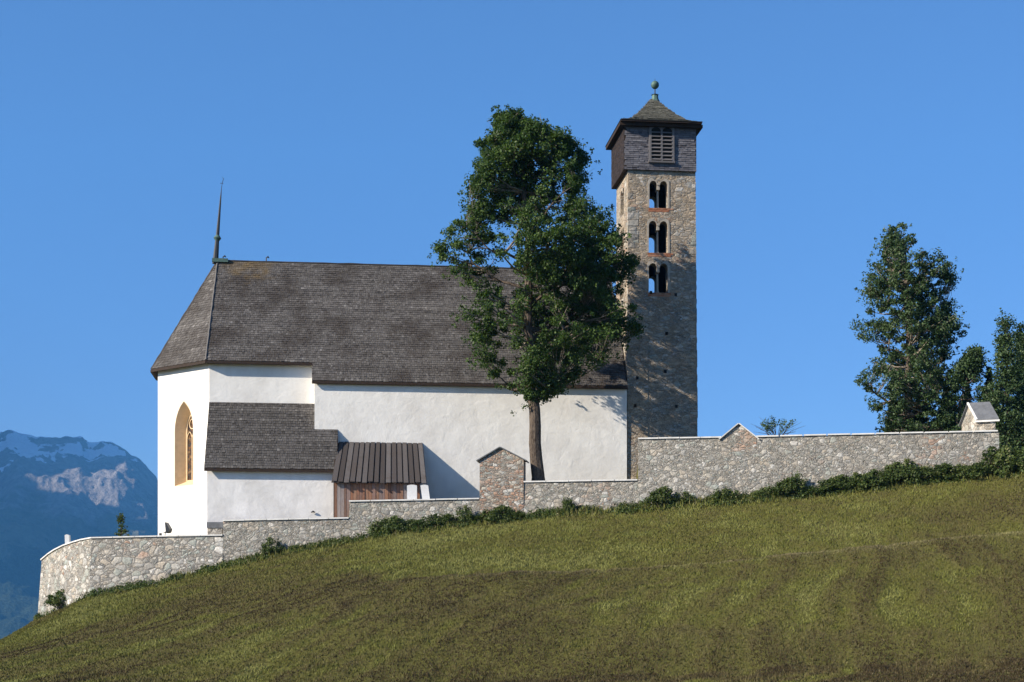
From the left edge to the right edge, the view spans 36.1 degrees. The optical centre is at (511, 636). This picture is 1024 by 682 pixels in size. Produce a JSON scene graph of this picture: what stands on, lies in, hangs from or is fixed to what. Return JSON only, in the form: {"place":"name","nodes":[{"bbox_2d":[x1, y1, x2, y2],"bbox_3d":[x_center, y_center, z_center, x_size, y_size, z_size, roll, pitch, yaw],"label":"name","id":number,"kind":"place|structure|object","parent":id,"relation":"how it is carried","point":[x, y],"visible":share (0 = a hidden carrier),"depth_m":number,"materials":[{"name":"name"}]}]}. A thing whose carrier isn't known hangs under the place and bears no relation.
{"place":"outdoors","nodes":[
{"label":"outdoors","id":0,"kind":"place"},
{"bbox_2d":[0,430,157,638],"bbox_3d":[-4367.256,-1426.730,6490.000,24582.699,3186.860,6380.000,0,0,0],"label":"mountains","id":1,"kind":"structure","parent":0,"point":[54,491],"depth_m":6976.24,"materials":[{"name":"blue stone"}]},
{"bbox_2d":[407,485,416,498],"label":"gravestone","id":2,"kind":"object","parent":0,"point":[411,491],"visible":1,"depth_m":96.30,"materials":[{"name":"white stone"}]},
{"bbox_2d":[420,485,429,498],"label":"gravestone","id":3,"kind":"object","parent":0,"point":[425,491],"visible":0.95,"depth_m":96.30,"materials":[{"name":"white stone"}]},
{"bbox_2d":[0,454,1023,681],"bbox_3d":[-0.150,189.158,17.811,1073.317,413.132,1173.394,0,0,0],"label":"meadow","id":4,"kind":"structure","parent":0,"point":[732,606],"depth_m":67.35,"materials":[{"name":"green plant"}]},
{"bbox_2d":[44,589,65,608],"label":"shrub","id":5,"kind":"object","parent":4,"relation":"on","point":[52,600],"visible":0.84,"depth_m":99.81,"materials":[{"name":"green plant"}]},
{"bbox_2d":[114,513,129,535],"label":"sapling","id":6,"kind":"object","parent":4,"relation":"on","point":[120,519],"visible":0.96,"depth_m":99.09,"materials":[{"name":"green plant"}]},
{"bbox_2d":[207,522,222,534],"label":"stone block","id":7,"kind":"structure","parent":4,"relation":"on","point":[215,527],"depth_m":97.30,"materials":[{"name":"stone"}]},
{"bbox_2d":[259,535,284,556],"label":"shrub","id":8,"kind":"object","parent":4,"relation":"on","point":[266,549],"visible":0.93,"depth_m":95.65,"materials":[{"name":"green plant"}]},
{"bbox_2d":[287,543,300,550],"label":"shrub","id":9,"kind":"object","parent":4,"relation":"on","point":[295,546],"visible":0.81,"depth_m":95.42,"materials":[{"name":"green plant"}]},
{"bbox_2d":[331,442,426,516],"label":"lean to shed","id":10,"kind":"object","parent":4,"relation":"on","point":[375,471],"visible":0.73,"depth_m":98.00,"materials":[{"name":"brown wood"}]},
{"bbox_2d":[365,517,398,536],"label":"shrub","id":11,"kind":"object","parent":4,"relation":"on","point":[376,528],"visible":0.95,"depth_m":95.19,"materials":[{"name":"green plant"}]},
{"bbox_2d":[150,177,627,534],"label":"church","id":12,"kind":"structure","parent":4,"relation":"on","point":[278,381],"depth_m":101.44,"materials":[{"name":"white paint"}]},
{"bbox_2d":[173,399,193,489],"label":"window","id":13,"kind":"structure","parent":12,"relation":"in","point":[183,435],"depth_m":102.57,"materials":[{"name":"paint"}]},
{"bbox_2d":[371,515,410,534],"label":"shrub","id":14,"kind":"object","parent":4,"relation":"on","point":[394,520],"visible":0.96,"depth_m":94.74,"materials":[{"name":"green plant"}]},
{"bbox_2d":[393,519,418,531],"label":"shrub","id":15,"kind":"object","parent":4,"relation":"on","point":[402,521],"visible":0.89,"depth_m":94.79,"materials":[{"name":"green plant"}]},
{"bbox_2d":[407,516,427,531],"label":"shrub","id":16,"kind":"object","parent":4,"relation":"on","point":[421,521],"visible":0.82,"depth_m":94.52,"materials":[{"name":"green plant"}]},
{"bbox_2d":[420,513,448,527],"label":"shrub","id":17,"kind":"object","parent":4,"relation":"on","point":[431,521],"visible":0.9,"depth_m":94.56,"materials":[{"name":"green plant"}]},
{"bbox_2d":[434,513,458,525],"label":"shrub","id":18,"kind":"object","parent":4,"relation":"on","point":[445,518],"visible":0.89,"depth_m":94.55,"materials":[{"name":"green plant"}]},
{"bbox_2d":[455,503,474,524],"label":"shrub","id":19,"kind":"object","parent":4,"relation":"on","point":[465,516],"visible":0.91,"depth_m":94.53,"materials":[{"name":"green plant"}]},
{"bbox_2d":[465,513,483,524],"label":"shrub","id":20,"kind":"object","parent":4,"relation":"on","point":[477,519],"visible":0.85,"depth_m":94.27,"materials":[{"name":"green plant"}]},
{"bbox_2d":[480,508,503,521],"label":"shrub","id":21,"kind":"object","parent":4,"relation":"on","point":[488,512],"visible":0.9,"depth_m":94.20,"materials":[{"name":"green plant"}]},
{"bbox_2d":[484,505,518,520],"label":"shrub","id":22,"kind":"object","parent":4,"relation":"on","point":[503,509],"visible":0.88,"depth_m":94.13,"materials":[{"name":"green plant"}]},
{"bbox_2d":[511,510,524,518],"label":"shrub","id":23,"kind":"object","parent":4,"relation":"on","point":[521,513],"visible":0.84,"depth_m":94.03,"materials":[{"name":"green plant"}]},
{"bbox_2d":[38,423,998,614],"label":"churchyard wall","id":24,"kind":"structure","parent":4,"relation":"on","point":[739,457],"depth_m":94.51,"materials":[{"name":"stone"}]},
{"bbox_2d":[65,534,70,543],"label":"gravestone","id":25,"kind":"object","parent":24,"relation":"attached to","point":[67,538],"visible":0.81,"depth_m":101.80,"materials":[{"name":"white stone"}]},
{"bbox_2d":[163,522,171,534],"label":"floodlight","id":26,"kind":"object","parent":24,"relation":"attached to","point":[168,528],"visible":0.78,"depth_m":98.21,"materials":[{"name":"metal"}]},
{"bbox_2d":[34,467,1023,619],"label":"weeds","id":27,"kind":"object","parent":4,"relation":"on","point":[212,568],"visible":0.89,"depth_m":94.09,"materials":[{"name":"green plant"}]},
{"bbox_2d":[426,104,645,480],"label":"broadleaf tree","id":28,"kind":"object","parent":4,"relation":"on","point":[505,169],"visible":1,"depth_m":94.89,"materials":[{"name":"green plant"}]},
{"bbox_2d":[561,497,575,512],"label":"shrub","id":29,"kind":"object","parent":4,"relation":"on","point":[568,505],"visible":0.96,"depth_m":93.71,"materials":[{"name":"green plant"}]},
{"bbox_2d":[605,81,702,478],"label":"bell tower","id":30,"kind":"structure","parent":4,"relation":"on","point":[651,144],"depth_m":102.76,"materials":[{"name":"stone"}]},
{"bbox_2d":[641,485,674,506],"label":"shrub","id":31,"kind":"object","parent":4,"relation":"on","point":[657,495],"visible":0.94,"depth_m":92.58,"materials":[{"name":"green plant"}]},
{"bbox_2d":[670,490,695,503],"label":"shrub","id":32,"kind":"object","parent":4,"relation":"on","point":[686,494],"visible":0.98,"depth_m":92.63,"materials":[{"name":"green plant"}]},
{"bbox_2d":[710,485,744,502],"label":"shrub","id":33,"kind":"object","parent":4,"relation":"on","point":[716,495],"visible":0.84,"depth_m":92.02,"materials":[{"name":"green plant"}]},
{"bbox_2d":[748,488,771,499],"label":"shrub","id":34,"kind":"object","parent":4,"relation":"on","point":[760,492],"visible":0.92,"depth_m":91.49,"materials":[{"name":"green plant"}]},
{"bbox_2d":[759,484,792,496],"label":"shrub","id":35,"kind":"object","parent":4,"relation":"on","point":[776,494],"visible":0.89,"depth_m":91.52,"materials":[{"name":"green plant"}]},
{"bbox_2d":[752,415,803,436],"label":"bush","id":36,"kind":"object","parent":4,"relation":"on","point":[768,428],"visible":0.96,"depth_m":94.26,"materials":[{"name":"green plant"}]},
{"bbox_2d":[769,476,799,494],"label":"shrub","id":37,"kind":"object","parent":4,"relation":"on","point":[782,488],"visible":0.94,"depth_m":91.04,"materials":[{"name":"green plant"}]},
{"bbox_2d":[785,471,808,496],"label":"shrub","id":38,"kind":"object","parent":4,"relation":"on","point":[802,486],"visible":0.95,"depth_m":91.09,"materials":[{"name":"green plant"}]},
{"bbox_2d":[802,484,822,494],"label":"shrub","id":39,"kind":"object","parent":4,"relation":"on","point":[811,489],"visible":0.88,"depth_m":90.84,"materials":[{"name":"green plant"}]},
{"bbox_2d":[816,478,842,493],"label":"shrub","id":40,"kind":"object","parent":4,"relation":"on","point":[825,486],"visible":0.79,"depth_m":90.67,"materials":[{"name":"green plant"}]},
{"bbox_2d":[828,474,856,491],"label":"shrub","id":41,"kind":"object","parent":4,"relation":"on","point":[840,481],"visible":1,"depth_m":90.50,"materials":[{"name":"green plant"}]},
{"bbox_2d":[842,472,866,490],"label":"shrub","id":42,"kind":"object","parent":4,"relation":"on","point":[861,479],"visible":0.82,"depth_m":90.42,"materials":[{"name":"green plant"}]},
{"bbox_2d":[854,468,886,489],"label":"shrub","id":43,"kind":"object","parent":4,"relation":"on","point":[867,476],"visible":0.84,"depth_m":90.13,"materials":[{"name":"green plant"}]},
{"bbox_2d":[865,468,896,486],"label":"shrub","id":44,"kind":"object","parent":4,"relation":"on","point":[880,475],"visible":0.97,"depth_m":90.11,"materials":[{"name":"green plant"}]},
{"bbox_2d":[883,392,900,431],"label":"conifer","id":45,"kind":"object","parent":4,"relation":"on","point":[892,415],"visible":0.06,"depth_m":105.76,"materials":[{"name":"green plant"}]},
{"bbox_2d":[882,461,911,484],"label":"shrub","id":46,"kind":"object","parent":4,"relation":"on","point":[889,469],"visible":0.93,"depth_m":89.95,"materials":[{"name":"green plant"}]},
{"bbox_2d":[892,456,919,484],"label":"shrub","id":47,"kind":"object","parent":4,"relation":"on","point":[906,461],"visible":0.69,"depth_m":90.04,"materials":[{"name":"green plant"}]},
{"bbox_2d":[848,222,970,433],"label":"broadleaf tree","id":48,"kind":"object","parent":4,"relation":"on","point":[909,377],"visible":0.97,"depth_m":99.86,"materials":[{"name":"green plant"}]},
{"bbox_2d":[895,462,931,483],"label":"shrub","id":49,"kind":"object","parent":4,"relation":"on","point":[916,475],"visible":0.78,"depth_m":89.57,"materials":[{"name":"green plant"}]},
{"bbox_2d":[918,464,948,479],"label":"shrub","id":50,"kind":"object","parent":4,"relation":"on","point":[939,476],"visible":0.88,"depth_m":89.67,"materials":[{"name":"green plant"}]},
{"bbox_2d":[921,462,960,478],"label":"shrub","id":51,"kind":"object","parent":4,"relation":"on","point":[932,471],"visible":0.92,"depth_m":89.47,"materials":[{"name":"green plant"}]},
{"bbox_2d":[940,463,970,478],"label":"shrub","id":52,"kind":"object","parent":4,"relation":"on","point":[956,467],"visible":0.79,"depth_m":89.39,"materials":[{"name":"green plant"}]},
{"bbox_2d":[932,343,990,431],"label":"young tree","id":53,"kind":"object","parent":4,"relation":"on","point":[968,366],"visible":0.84,"depth_m":98.74,"materials":[{"name":"green plant"}]},
{"bbox_2d":[960,382,971,414],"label":"conifer","id":54,"kind":"object","parent":4,"relation":"on","point":[966,395],"visible":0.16,"depth_m":111.82,"materials":[{"name":"green plant"}]},
{"bbox_2d":[954,463,989,478],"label":"shrub","id":55,"kind":"object","parent":4,"relation":"on","point":[975,474],"visible":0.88,"depth_m":88.87,"materials":[{"name":"green plant"}]},
{"bbox_2d":[958,402,999,430],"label":"stone shelter","id":56,"kind":"object","parent":4,"relation":"on","point":[979,416],"visible":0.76,"depth_m":92.39,"materials":[{"name":"stone"}]},
{"bbox_2d":[964,461,1002,476],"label":"shrub","id":57,"kind":"object","parent":4,"relation":"on","point":[988,466],"visible":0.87,"depth_m":89.08,"materials":[{"name":"green plant"}]},
{"bbox_2d":[982,366,1001,433],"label":"conifer","id":58,"kind":"object","parent":4,"relation":"on","point":[988,376],"visible":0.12,"depth_m":113.90,"materials":[{"name":"green plant"}]},
{"bbox_2d":[978,446,1008,476],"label":"shrub","id":59,"kind":"object","parent":4,"relation":"on","point":[991,452],"visible":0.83,"depth_m":89.19,"materials":[{"name":"green plant"}]},
{"bbox_2d":[980,308,1023,456],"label":"slender tree","id":60,"kind":"object","parent":4,"relation":"on","point":[1010,382],"visible":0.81,"depth_m":97.60,"materials":[{"name":"green plant"}]},
{"bbox_2d":[989,442,1023,471],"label":"shrub","id":61,"kind":"object","parent":4,"relation":"on","point":[1008,448],"visible":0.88,"depth_m":88.82,"materials":[{"name":"green plant"}]},
{"bbox_2d":[1003,448,1023,472],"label":"shrub","id":62,"kind":"object","parent":4,"relation":"on","point":[1016,455],"visible":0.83,"depth_m":88.54,"materials":[{"name":"green plant"}]},
{"bbox_2d":[1011,321,1023,429],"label":"slender tree","id":63,"kind":"object","parent":4,"relation":"on","point":[1020,334],"visible":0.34,"depth_m":100.75,"materials":[{"name":"green plant"}]},
{"bbox_2d":[0,0,1023,479],"label":"sky","id":64,"kind":"structure","parent":0,"point":[335,131],"materials":[{"name":"blue"}]}
]}

